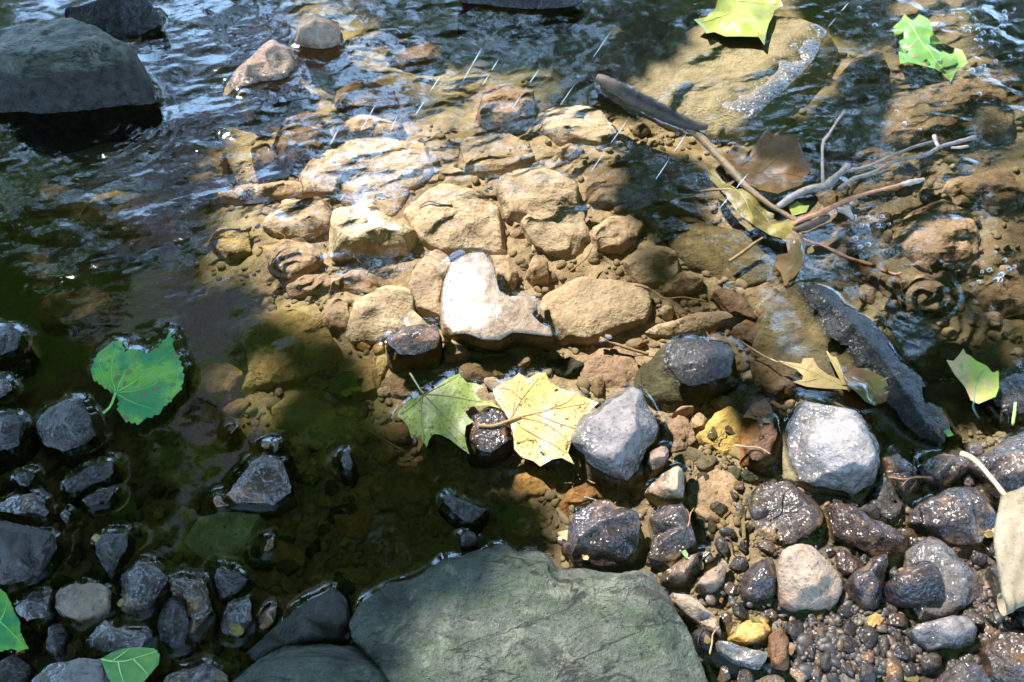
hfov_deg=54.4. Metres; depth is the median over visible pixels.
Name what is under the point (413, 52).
stone
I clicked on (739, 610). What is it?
pebble
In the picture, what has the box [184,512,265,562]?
stone
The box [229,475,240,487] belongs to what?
pebble
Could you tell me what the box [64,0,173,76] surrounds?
boulder
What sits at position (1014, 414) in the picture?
twig
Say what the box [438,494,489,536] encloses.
stone
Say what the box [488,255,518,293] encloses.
stone
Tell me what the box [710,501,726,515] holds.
pebble
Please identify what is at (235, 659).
pebble
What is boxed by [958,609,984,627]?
pebble
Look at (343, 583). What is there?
stone
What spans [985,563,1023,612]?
stone
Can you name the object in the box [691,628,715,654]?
pebble
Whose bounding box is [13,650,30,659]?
pebble
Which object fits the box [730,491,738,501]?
pebble
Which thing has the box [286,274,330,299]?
stone
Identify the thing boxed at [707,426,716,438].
pebble
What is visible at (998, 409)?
stone
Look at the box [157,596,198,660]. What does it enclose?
stone
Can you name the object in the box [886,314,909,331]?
pebble
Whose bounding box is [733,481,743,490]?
pebble
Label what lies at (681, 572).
stone
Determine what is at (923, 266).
pebble
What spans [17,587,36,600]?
stone
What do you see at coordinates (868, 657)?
pebble
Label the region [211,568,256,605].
stone
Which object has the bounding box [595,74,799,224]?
stick
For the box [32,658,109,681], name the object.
stone
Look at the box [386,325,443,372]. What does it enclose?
stone
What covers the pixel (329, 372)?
pebble
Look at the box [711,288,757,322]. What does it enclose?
stone
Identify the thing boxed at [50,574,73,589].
stone
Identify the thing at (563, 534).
leaf
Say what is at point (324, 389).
twig
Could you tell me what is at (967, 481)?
pebble
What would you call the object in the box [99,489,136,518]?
leaf
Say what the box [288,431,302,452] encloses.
pebble
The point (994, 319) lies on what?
pebble
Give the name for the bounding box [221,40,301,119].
stone
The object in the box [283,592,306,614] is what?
pebble
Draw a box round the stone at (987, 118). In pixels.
[867,77,1014,150]
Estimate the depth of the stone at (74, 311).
1.16 m
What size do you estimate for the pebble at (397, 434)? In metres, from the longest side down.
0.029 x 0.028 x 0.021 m
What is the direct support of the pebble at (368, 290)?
on the stream bed
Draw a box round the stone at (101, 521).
[93,516,111,526]
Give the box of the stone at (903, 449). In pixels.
[883,440,911,457]
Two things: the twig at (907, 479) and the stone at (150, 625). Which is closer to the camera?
the stone at (150, 625)
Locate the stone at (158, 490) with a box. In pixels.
[148,483,165,497]
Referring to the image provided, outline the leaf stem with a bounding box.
[737,339,777,361]
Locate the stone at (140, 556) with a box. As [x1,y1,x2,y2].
[133,551,146,563]
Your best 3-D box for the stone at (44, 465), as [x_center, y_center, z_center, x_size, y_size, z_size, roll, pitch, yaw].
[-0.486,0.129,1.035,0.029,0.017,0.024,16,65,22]
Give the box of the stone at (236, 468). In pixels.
[229,457,242,476]
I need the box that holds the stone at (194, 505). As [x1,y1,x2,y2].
[188,498,200,514]
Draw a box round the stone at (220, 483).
[215,478,228,488]
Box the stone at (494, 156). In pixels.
[456,133,534,178]
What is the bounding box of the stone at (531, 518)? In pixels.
[496,504,544,542]
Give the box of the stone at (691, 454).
[672,447,703,463]
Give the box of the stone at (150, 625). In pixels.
[143,617,157,634]
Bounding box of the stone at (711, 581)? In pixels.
[694,564,726,593]
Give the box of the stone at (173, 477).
[158,464,206,488]
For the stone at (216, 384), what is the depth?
1.09 m
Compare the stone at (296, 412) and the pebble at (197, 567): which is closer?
the pebble at (197, 567)
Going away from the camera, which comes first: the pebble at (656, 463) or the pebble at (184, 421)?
the pebble at (656, 463)
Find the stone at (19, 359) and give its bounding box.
[0,326,39,381]
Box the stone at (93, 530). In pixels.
[89,526,104,536]
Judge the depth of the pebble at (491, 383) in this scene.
1.09 m
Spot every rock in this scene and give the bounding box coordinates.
[932,660,990,681]
[966,431,1023,504]
[976,632,1023,681]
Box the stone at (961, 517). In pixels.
[905,486,996,548]
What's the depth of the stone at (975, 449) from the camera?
1.02 m
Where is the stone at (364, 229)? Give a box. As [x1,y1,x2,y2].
[328,201,416,262]
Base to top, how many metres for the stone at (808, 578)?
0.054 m
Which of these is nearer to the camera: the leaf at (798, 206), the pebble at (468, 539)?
the pebble at (468, 539)
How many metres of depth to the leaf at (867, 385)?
1.06 m
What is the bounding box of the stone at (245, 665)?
[238,660,251,671]
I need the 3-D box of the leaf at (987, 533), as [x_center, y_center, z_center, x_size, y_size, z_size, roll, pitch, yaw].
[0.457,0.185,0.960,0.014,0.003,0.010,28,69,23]
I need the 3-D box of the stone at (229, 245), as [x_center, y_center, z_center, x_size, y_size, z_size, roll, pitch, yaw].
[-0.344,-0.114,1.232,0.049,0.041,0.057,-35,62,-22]
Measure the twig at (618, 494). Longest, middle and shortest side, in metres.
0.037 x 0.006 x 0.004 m
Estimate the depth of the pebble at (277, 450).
1.02 m
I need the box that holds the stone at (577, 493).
[556,479,604,517]
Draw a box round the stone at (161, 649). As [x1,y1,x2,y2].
[154,643,168,657]
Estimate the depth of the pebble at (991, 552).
0.95 m
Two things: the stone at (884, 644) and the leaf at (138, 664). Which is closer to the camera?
the leaf at (138, 664)
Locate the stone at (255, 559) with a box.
[243,546,275,571]
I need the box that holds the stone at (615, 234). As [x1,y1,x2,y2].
[591,215,644,253]
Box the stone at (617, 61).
[575,40,638,82]
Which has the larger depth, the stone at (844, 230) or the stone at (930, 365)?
the stone at (844, 230)
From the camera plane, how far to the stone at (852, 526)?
0.95 m
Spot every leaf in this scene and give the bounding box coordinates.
[0,589,28,651]
[91,331,184,424]
[91,534,100,541]
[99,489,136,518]
[101,647,159,681]
[117,599,123,606]
[169,569,178,578]
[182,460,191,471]
[229,623,243,635]
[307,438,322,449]
[324,559,338,568]
[327,370,362,397]
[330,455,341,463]
[397,372,498,453]
[478,372,597,466]
[493,501,542,536]
[558,530,567,540]
[581,554,588,559]
[629,490,637,498]
[682,550,687,558]
[694,0,782,44]
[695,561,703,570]
[704,635,710,643]
[706,164,796,238]
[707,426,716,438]
[723,128,811,193]
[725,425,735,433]
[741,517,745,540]
[750,616,762,623]
[763,418,772,422]
[774,231,805,284]
[779,358,852,389]
[788,199,809,215]
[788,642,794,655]
[816,613,823,626]
[826,351,846,384]
[843,368,899,405]
[892,14,967,81]
[903,672,918,681]
[914,280,942,286]
[935,427,940,434]
[943,429,952,436]
[947,349,998,418]
[959,451,1023,615]
[980,529,993,537]
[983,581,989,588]
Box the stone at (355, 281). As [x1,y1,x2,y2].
[337,270,379,293]
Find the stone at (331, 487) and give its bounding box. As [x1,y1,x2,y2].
[325,479,338,495]
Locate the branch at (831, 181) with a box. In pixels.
[776,110,976,208]
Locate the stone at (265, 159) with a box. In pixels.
[251,143,282,179]
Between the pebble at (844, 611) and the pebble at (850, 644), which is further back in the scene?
the pebble at (844, 611)
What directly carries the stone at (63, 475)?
on the stream bed
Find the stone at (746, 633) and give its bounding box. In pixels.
[727,618,770,646]
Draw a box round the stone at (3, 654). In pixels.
[0,650,6,659]
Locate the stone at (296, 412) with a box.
[271,393,335,430]
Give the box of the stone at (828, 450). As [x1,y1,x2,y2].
[778,401,880,497]
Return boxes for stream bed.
[0,0,1023,681]
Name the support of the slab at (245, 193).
on the stream bed
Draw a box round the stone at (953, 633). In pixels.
[905,615,976,652]
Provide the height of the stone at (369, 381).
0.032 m
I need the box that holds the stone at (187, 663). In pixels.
[179,657,198,668]
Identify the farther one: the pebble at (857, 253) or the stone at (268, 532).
the pebble at (857, 253)
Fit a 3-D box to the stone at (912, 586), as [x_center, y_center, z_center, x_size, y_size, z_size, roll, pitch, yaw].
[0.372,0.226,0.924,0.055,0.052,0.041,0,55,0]
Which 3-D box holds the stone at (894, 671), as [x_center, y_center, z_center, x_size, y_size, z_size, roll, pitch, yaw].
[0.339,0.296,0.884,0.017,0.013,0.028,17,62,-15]
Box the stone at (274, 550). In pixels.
[260,538,307,569]
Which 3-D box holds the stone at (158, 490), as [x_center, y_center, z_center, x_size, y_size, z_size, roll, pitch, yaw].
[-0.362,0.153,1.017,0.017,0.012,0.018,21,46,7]
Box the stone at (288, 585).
[278,576,299,594]
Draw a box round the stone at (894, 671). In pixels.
[886,658,902,681]
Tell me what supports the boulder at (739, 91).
on the stream bed
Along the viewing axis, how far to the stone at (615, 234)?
1.21 m
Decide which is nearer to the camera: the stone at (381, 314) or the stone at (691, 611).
the stone at (691, 611)
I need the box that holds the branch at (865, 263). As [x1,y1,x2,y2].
[803,238,901,275]
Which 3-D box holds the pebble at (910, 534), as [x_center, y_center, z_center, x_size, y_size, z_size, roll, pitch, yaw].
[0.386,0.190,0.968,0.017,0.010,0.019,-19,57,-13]
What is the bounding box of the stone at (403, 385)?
[380,369,444,399]
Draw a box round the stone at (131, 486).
[123,481,138,491]
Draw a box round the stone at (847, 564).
[835,548,864,577]
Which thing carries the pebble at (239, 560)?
on the stream bed
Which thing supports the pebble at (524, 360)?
on the stream bed
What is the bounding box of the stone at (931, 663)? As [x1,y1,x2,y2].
[920,652,941,675]
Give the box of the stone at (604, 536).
[561,500,641,571]
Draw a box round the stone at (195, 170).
[159,138,228,204]
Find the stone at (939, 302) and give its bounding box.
[898,276,957,319]
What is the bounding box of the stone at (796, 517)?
[745,481,823,547]
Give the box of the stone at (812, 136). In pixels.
[794,122,840,161]
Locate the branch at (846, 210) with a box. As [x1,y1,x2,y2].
[791,178,924,226]
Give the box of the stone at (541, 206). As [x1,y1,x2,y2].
[496,166,589,259]
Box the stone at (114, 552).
[93,532,135,584]
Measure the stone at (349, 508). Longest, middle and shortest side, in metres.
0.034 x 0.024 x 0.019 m
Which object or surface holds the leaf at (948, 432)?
on the boulder at (815, 322)
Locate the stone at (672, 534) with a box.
[646,504,696,571]
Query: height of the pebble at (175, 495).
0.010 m
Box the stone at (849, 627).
[842,619,857,637]
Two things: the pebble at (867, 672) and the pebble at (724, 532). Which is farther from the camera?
the pebble at (724, 532)
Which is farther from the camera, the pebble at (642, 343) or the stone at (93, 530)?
the pebble at (642, 343)
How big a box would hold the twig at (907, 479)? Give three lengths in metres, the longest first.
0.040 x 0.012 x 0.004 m
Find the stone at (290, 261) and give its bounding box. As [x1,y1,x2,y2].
[267,239,323,285]
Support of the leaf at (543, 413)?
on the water
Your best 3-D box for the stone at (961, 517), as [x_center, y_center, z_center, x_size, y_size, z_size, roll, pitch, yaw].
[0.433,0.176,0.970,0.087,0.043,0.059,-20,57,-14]
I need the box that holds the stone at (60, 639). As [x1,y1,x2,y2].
[46,622,73,662]
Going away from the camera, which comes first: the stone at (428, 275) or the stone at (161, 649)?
the stone at (161, 649)
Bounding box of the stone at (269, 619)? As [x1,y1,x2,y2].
[255,605,281,637]
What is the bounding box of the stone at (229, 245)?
[208,228,251,263]
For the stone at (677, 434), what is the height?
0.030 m
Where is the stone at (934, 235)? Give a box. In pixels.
[889,199,980,269]
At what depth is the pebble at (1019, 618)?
0.91 m
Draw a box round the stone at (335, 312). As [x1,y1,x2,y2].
[321,298,349,333]
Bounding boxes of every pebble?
[10,467,22,477]
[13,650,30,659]
[56,509,82,532]
[58,501,67,509]
[81,490,119,518]
[111,525,119,532]
[124,463,142,477]
[145,464,163,484]
[147,525,170,539]
[149,656,170,680]
[153,506,164,519]
[166,489,181,502]
[172,403,184,412]
[176,415,191,428]
[177,530,188,541]
[190,558,205,577]
[192,294,207,307]
[197,480,212,497]
[224,398,250,416]
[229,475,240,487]
[230,654,240,663]
[235,551,245,564]
[238,90,254,124]
[239,371,256,395]
[241,441,261,463]
[260,295,273,308]
[261,207,273,215]
[261,440,292,464]
[275,386,282,396]
[277,518,292,528]
[278,535,295,544]
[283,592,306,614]
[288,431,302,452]
[291,237,306,241]
[298,519,316,530]
[305,538,320,557]
[316,495,334,507]
[318,362,337,379]
[318,524,330,536]
[321,456,334,473]
[323,392,337,403]
[328,278,338,293]
[335,403,348,416]
[337,537,349,547]
[338,449,359,488]
[342,495,354,503]
[353,342,370,350]
[354,475,374,500]
[355,406,367,420]
[360,286,379,292]
[373,342,384,354]
[376,355,387,377]
[377,386,390,396]
[384,422,410,445]
[410,456,432,477]
[459,530,477,554]
[466,406,478,419]
[484,377,501,390]
[510,222,524,238]
[515,258,525,264]
[516,354,531,368]
[526,255,549,286]
[531,244,538,252]
[556,143,579,162]
[576,354,588,363]
[581,345,588,350]
[591,376,604,398]
[615,187,622,196]
[637,340,646,349]
[643,446,668,481]
[644,216,663,230]
[659,302,674,319]
[672,406,693,417]
[686,478,695,489]
[690,412,707,435]
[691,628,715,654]
[693,516,708,525]
[696,472,708,480]
[699,597,707,606]
[702,660,717,675]
[703,543,711,551]
[706,534,714,541]
[708,519,717,533]
[710,333,728,342]
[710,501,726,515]
[714,536,728,558]
[715,596,723,608]
[716,395,735,409]
[719,527,736,538]
[719,611,733,636]
[719,666,730,681]
[723,582,736,594]
[727,466,740,479]
[728,556,748,572]
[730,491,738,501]
[732,602,749,619]
[732,669,753,681]
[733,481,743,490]
[735,502,746,518]
[738,523,754,534]
[739,541,747,554]
[741,468,760,482]
[743,370,751,377]
[745,355,754,364]
[757,540,775,554]
[762,608,778,622]
[764,472,776,481]
[783,399,794,404]
[786,620,803,637]
[789,666,807,681]
[805,645,813,659]
[808,628,825,640]
[811,665,822,681]
[813,242,824,253]
[814,526,827,542]
[816,187,837,206]
[820,651,831,671]
[825,546,835,557]
[826,672,839,681]
[827,147,850,172]
[832,498,842,503]
[834,264,849,282]
[837,605,852,618]
[843,637,858,652]
[843,662,854,676]
[844,496,855,505]
[846,246,869,260]
[858,284,875,304]
[858,625,876,648]
[859,554,866,563]
[859,660,875,681]
[860,504,880,519]
[861,652,874,663]
[877,212,891,231]
[879,171,893,181]
[883,229,892,243]
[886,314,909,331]
[890,631,902,641]
[894,644,909,660]
[899,280,906,290]
[901,527,917,545]
[902,662,915,676]
[913,261,930,271]
[914,274,924,279]
[918,188,935,204]
[941,154,960,163]
[942,179,962,196]
[950,546,960,554]
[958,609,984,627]
[959,651,974,662]
[960,260,979,275]
[961,476,974,486]
[970,216,980,225]
[971,551,987,566]
[982,623,993,638]
[984,311,1003,326]
[985,206,1000,216]
[985,612,998,625]
[988,542,995,559]
[997,622,1012,631]
[999,265,1018,275]
[1015,197,1021,204]
[1015,614,1023,632]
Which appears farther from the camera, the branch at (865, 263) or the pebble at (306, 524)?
the branch at (865, 263)
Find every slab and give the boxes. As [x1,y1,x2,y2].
[210,180,325,205]
[239,307,342,389]
[297,136,434,216]
[440,252,552,353]
[538,276,651,345]
[583,162,680,209]
[658,215,777,288]
[864,473,905,524]
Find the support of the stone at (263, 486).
on the stream bed
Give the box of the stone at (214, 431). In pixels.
[190,403,248,455]
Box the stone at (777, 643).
[766,627,789,672]
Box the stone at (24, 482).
[11,471,48,500]
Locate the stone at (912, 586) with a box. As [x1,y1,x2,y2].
[882,560,942,610]
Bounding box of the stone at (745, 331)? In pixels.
[730,319,759,348]
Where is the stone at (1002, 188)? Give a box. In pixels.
[958,166,1023,214]
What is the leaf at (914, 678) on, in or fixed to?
on the stream bed
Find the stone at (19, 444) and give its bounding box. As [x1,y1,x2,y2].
[0,413,39,474]
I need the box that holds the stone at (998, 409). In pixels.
[980,363,1023,429]
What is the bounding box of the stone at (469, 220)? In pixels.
[403,184,506,257]
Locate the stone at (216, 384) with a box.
[186,363,244,406]
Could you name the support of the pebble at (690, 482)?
on the stream bed
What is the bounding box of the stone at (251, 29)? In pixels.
[225,13,288,47]
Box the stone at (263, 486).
[212,455,296,520]
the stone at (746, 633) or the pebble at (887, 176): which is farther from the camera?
the pebble at (887, 176)
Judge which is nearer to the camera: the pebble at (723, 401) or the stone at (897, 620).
the stone at (897, 620)
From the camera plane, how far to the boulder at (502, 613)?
0.88 m
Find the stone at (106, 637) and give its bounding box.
[88,620,156,654]
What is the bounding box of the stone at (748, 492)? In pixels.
[742,487,751,504]
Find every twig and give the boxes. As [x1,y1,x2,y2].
[323,371,353,390]
[353,422,407,452]
[419,201,451,206]
[569,246,592,272]
[596,479,629,494]
[599,334,648,355]
[614,484,619,504]
[635,284,706,301]
[656,188,732,215]
[709,626,718,653]
[728,237,763,262]
[734,444,770,454]
[770,490,786,511]
[891,476,931,485]
[910,459,916,490]
[1011,402,1016,425]
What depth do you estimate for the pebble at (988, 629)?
0.91 m
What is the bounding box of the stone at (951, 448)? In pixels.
[940,442,962,454]
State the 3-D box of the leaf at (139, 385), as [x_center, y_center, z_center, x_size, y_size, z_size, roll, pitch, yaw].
[-0.399,0.038,1.066,0.092,0.004,0.116,-21,58,-14]
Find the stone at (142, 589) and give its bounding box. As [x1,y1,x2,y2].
[115,561,172,620]
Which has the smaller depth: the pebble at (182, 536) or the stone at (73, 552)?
the stone at (73, 552)
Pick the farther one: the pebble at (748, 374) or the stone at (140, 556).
the pebble at (748, 374)
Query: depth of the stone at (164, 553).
0.97 m
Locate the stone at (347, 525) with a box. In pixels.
[334,508,373,539]
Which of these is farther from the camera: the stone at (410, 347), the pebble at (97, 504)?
the stone at (410, 347)
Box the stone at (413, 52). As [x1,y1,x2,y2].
[385,35,447,71]
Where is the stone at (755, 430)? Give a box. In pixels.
[738,398,781,471]
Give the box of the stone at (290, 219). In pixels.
[262,197,331,241]
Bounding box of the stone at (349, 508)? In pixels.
[327,503,357,523]
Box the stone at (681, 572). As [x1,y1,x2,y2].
[659,551,711,587]
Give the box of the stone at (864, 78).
[834,52,889,103]
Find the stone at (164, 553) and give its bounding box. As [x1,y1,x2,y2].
[150,544,174,561]
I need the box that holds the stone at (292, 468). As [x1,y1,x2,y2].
[286,462,297,476]
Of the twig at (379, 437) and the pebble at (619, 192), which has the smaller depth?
the twig at (379, 437)
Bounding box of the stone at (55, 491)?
[46,480,63,502]
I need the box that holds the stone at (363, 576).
[309,568,374,591]
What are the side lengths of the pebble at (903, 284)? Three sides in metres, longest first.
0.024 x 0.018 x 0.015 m
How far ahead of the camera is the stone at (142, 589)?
0.93 m
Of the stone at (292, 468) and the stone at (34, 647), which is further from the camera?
the stone at (292, 468)
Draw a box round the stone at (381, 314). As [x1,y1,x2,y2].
[345,285,427,345]
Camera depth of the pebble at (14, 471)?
1.03 m
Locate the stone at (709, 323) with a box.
[644,311,734,337]
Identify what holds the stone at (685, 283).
on the stream bed
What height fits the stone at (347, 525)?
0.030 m
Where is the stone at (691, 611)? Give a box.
[670,593,721,639]
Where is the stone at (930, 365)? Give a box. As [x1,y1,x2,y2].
[909,341,971,382]
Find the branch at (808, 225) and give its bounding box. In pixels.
[792,214,830,232]
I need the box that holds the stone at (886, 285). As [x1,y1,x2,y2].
[854,257,900,297]
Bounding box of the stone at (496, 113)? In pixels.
[476,82,534,133]
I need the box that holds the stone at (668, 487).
[644,466,686,508]
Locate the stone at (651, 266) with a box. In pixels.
[623,245,680,287]
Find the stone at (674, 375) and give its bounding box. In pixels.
[634,337,740,412]
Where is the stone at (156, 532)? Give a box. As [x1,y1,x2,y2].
[146,525,167,542]
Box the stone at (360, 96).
[334,79,397,114]
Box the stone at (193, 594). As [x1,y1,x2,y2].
[169,574,220,644]
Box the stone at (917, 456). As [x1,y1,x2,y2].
[910,448,924,465]
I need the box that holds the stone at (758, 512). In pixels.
[749,506,768,519]
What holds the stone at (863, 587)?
on the stream bed
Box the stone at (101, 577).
[80,570,108,584]
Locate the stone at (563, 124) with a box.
[539,103,618,146]
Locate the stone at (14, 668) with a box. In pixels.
[0,655,36,681]
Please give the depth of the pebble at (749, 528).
0.97 m
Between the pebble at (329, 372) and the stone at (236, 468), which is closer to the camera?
the stone at (236, 468)
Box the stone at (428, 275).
[408,249,450,323]
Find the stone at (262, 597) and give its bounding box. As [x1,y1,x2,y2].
[252,586,275,607]
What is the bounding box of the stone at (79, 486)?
[63,462,122,507]
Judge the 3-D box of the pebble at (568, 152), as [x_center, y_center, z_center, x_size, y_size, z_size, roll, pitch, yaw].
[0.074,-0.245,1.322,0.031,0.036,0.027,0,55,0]
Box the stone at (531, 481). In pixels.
[507,464,556,498]
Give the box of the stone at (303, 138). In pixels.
[272,110,330,173]
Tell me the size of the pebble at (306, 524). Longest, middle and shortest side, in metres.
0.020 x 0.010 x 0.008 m
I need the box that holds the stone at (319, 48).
[293,13,347,77]
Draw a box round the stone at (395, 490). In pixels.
[368,468,439,512]
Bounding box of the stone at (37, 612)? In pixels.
[15,591,57,642]
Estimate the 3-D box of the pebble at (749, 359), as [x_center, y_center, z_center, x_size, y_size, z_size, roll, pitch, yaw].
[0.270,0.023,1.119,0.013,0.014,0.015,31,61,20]
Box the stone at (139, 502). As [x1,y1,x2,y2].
[133,496,143,509]
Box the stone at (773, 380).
[749,356,800,401]
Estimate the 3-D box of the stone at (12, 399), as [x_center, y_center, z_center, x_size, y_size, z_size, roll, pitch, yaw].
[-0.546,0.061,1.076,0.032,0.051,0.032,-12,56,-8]
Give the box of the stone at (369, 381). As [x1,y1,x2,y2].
[348,356,381,402]
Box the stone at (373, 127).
[332,114,405,140]
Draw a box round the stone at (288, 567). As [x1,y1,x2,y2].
[275,559,298,575]
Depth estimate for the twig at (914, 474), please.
0.99 m
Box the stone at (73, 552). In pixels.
[63,542,82,568]
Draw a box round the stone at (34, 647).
[25,640,42,654]
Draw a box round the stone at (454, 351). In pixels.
[443,340,472,368]
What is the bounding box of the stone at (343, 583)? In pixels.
[330,571,355,595]
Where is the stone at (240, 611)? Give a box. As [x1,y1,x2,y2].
[219,596,256,645]
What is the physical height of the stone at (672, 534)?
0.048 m
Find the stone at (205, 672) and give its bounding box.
[164,663,232,681]
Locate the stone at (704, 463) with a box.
[696,455,717,471]
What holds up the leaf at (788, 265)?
on the water
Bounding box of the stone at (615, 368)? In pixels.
[580,348,638,388]
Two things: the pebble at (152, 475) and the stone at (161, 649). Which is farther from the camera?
the pebble at (152, 475)
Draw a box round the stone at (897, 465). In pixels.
[878,453,920,503]
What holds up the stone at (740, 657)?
on the stream bed
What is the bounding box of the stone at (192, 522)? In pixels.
[189,513,205,525]
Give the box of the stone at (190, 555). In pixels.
[167,546,201,564]
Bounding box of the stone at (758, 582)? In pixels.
[738,557,776,601]
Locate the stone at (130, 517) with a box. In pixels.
[125,513,139,526]
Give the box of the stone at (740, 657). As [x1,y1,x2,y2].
[714,641,767,670]
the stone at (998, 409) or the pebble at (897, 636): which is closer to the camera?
the pebble at (897, 636)
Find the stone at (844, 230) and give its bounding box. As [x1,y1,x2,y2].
[827,208,882,247]
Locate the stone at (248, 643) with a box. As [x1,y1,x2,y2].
[235,634,261,651]
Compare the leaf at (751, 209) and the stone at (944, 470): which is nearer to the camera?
the stone at (944, 470)
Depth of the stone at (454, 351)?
1.10 m
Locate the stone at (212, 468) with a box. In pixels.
[205,462,220,474]
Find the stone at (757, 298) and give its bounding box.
[739,286,777,322]
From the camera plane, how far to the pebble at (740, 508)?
0.98 m
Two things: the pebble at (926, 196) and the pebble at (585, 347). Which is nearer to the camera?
the pebble at (585, 347)
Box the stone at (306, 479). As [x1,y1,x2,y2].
[295,473,317,484]
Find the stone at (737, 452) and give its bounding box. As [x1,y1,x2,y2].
[735,444,739,459]
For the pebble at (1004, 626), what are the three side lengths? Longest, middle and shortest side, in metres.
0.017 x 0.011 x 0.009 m
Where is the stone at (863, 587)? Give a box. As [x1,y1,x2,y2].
[844,554,887,611]
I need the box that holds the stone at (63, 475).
[53,470,70,481]
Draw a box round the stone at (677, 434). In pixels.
[659,415,696,455]
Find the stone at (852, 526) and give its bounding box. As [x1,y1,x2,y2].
[823,502,908,561]
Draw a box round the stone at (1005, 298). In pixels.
[970,275,1023,318]
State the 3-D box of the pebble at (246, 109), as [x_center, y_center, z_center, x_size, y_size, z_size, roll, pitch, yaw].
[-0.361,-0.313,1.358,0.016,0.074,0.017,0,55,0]
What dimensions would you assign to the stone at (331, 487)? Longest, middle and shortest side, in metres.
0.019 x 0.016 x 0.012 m
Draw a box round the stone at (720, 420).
[696,406,742,455]
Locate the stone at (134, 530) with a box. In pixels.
[129,525,140,537]
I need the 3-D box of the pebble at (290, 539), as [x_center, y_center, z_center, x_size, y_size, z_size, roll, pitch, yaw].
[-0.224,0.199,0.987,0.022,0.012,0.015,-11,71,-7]
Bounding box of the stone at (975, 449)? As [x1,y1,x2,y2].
[965,442,984,456]
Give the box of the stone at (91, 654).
[75,648,98,658]
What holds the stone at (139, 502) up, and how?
on the stream bed
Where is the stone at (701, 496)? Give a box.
[686,468,740,523]
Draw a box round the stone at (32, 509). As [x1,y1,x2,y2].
[0,493,58,528]
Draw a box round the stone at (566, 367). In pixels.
[545,358,583,377]
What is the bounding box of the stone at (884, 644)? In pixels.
[878,634,890,657]
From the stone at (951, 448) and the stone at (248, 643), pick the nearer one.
the stone at (248, 643)
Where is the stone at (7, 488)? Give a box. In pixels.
[0,478,14,500]
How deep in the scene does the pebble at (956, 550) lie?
0.95 m
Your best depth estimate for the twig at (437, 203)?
1.23 m
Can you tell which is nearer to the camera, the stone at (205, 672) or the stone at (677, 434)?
the stone at (205, 672)
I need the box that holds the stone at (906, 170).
[833,147,921,201]
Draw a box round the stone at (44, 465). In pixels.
[33,453,59,477]
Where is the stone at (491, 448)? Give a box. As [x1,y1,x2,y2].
[466,406,512,468]
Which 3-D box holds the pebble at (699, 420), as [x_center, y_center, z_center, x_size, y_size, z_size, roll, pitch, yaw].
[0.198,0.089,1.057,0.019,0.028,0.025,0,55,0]
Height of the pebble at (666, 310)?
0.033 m
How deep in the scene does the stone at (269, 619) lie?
0.92 m
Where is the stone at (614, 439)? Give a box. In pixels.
[569,386,659,491]
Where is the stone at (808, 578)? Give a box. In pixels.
[775,544,841,613]
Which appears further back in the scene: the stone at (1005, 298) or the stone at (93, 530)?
the stone at (1005, 298)
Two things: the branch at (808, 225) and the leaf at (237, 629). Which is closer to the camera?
the leaf at (237, 629)
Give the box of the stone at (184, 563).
[178,556,188,568]
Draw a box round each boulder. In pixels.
[0,18,168,155]
[0,521,64,591]
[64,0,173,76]
[233,643,387,681]
[246,587,352,663]
[348,544,707,681]
[457,0,583,41]
[611,15,837,145]
[749,280,961,458]
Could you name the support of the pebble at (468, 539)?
on the stream bed
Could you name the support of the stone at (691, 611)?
on the stream bed
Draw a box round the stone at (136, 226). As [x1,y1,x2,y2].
[78,191,178,259]
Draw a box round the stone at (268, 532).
[258,526,278,538]
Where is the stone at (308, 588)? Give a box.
[303,580,315,596]
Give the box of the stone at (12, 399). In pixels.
[0,378,27,415]
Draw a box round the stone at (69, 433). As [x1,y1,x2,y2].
[35,397,108,470]
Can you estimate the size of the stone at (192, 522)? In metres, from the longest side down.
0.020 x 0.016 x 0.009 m
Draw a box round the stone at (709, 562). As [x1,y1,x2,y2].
[702,554,715,569]
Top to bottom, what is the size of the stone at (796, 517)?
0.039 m
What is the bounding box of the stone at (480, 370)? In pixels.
[447,354,541,382]
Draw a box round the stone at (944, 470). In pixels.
[917,453,970,490]
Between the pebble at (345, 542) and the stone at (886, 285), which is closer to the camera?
the pebble at (345, 542)
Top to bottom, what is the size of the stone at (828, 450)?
0.078 m
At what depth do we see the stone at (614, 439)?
1.00 m
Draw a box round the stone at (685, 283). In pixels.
[662,271,703,296]
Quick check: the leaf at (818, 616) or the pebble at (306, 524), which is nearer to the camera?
the leaf at (818, 616)
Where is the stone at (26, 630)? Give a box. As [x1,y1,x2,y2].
[20,623,32,637]
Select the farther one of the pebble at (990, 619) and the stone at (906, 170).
the stone at (906, 170)
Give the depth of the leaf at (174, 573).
0.94 m
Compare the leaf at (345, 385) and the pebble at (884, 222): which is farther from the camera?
the pebble at (884, 222)
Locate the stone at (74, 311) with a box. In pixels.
[35,287,121,336]
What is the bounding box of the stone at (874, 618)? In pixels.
[867,612,882,627]
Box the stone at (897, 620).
[887,611,908,628]
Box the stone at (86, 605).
[55,583,117,627]
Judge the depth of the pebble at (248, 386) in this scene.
1.10 m
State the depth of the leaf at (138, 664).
0.87 m
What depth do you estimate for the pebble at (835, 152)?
1.29 m
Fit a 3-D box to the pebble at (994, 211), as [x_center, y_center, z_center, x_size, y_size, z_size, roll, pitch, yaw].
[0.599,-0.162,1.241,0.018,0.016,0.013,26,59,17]
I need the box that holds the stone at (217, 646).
[210,636,223,656]

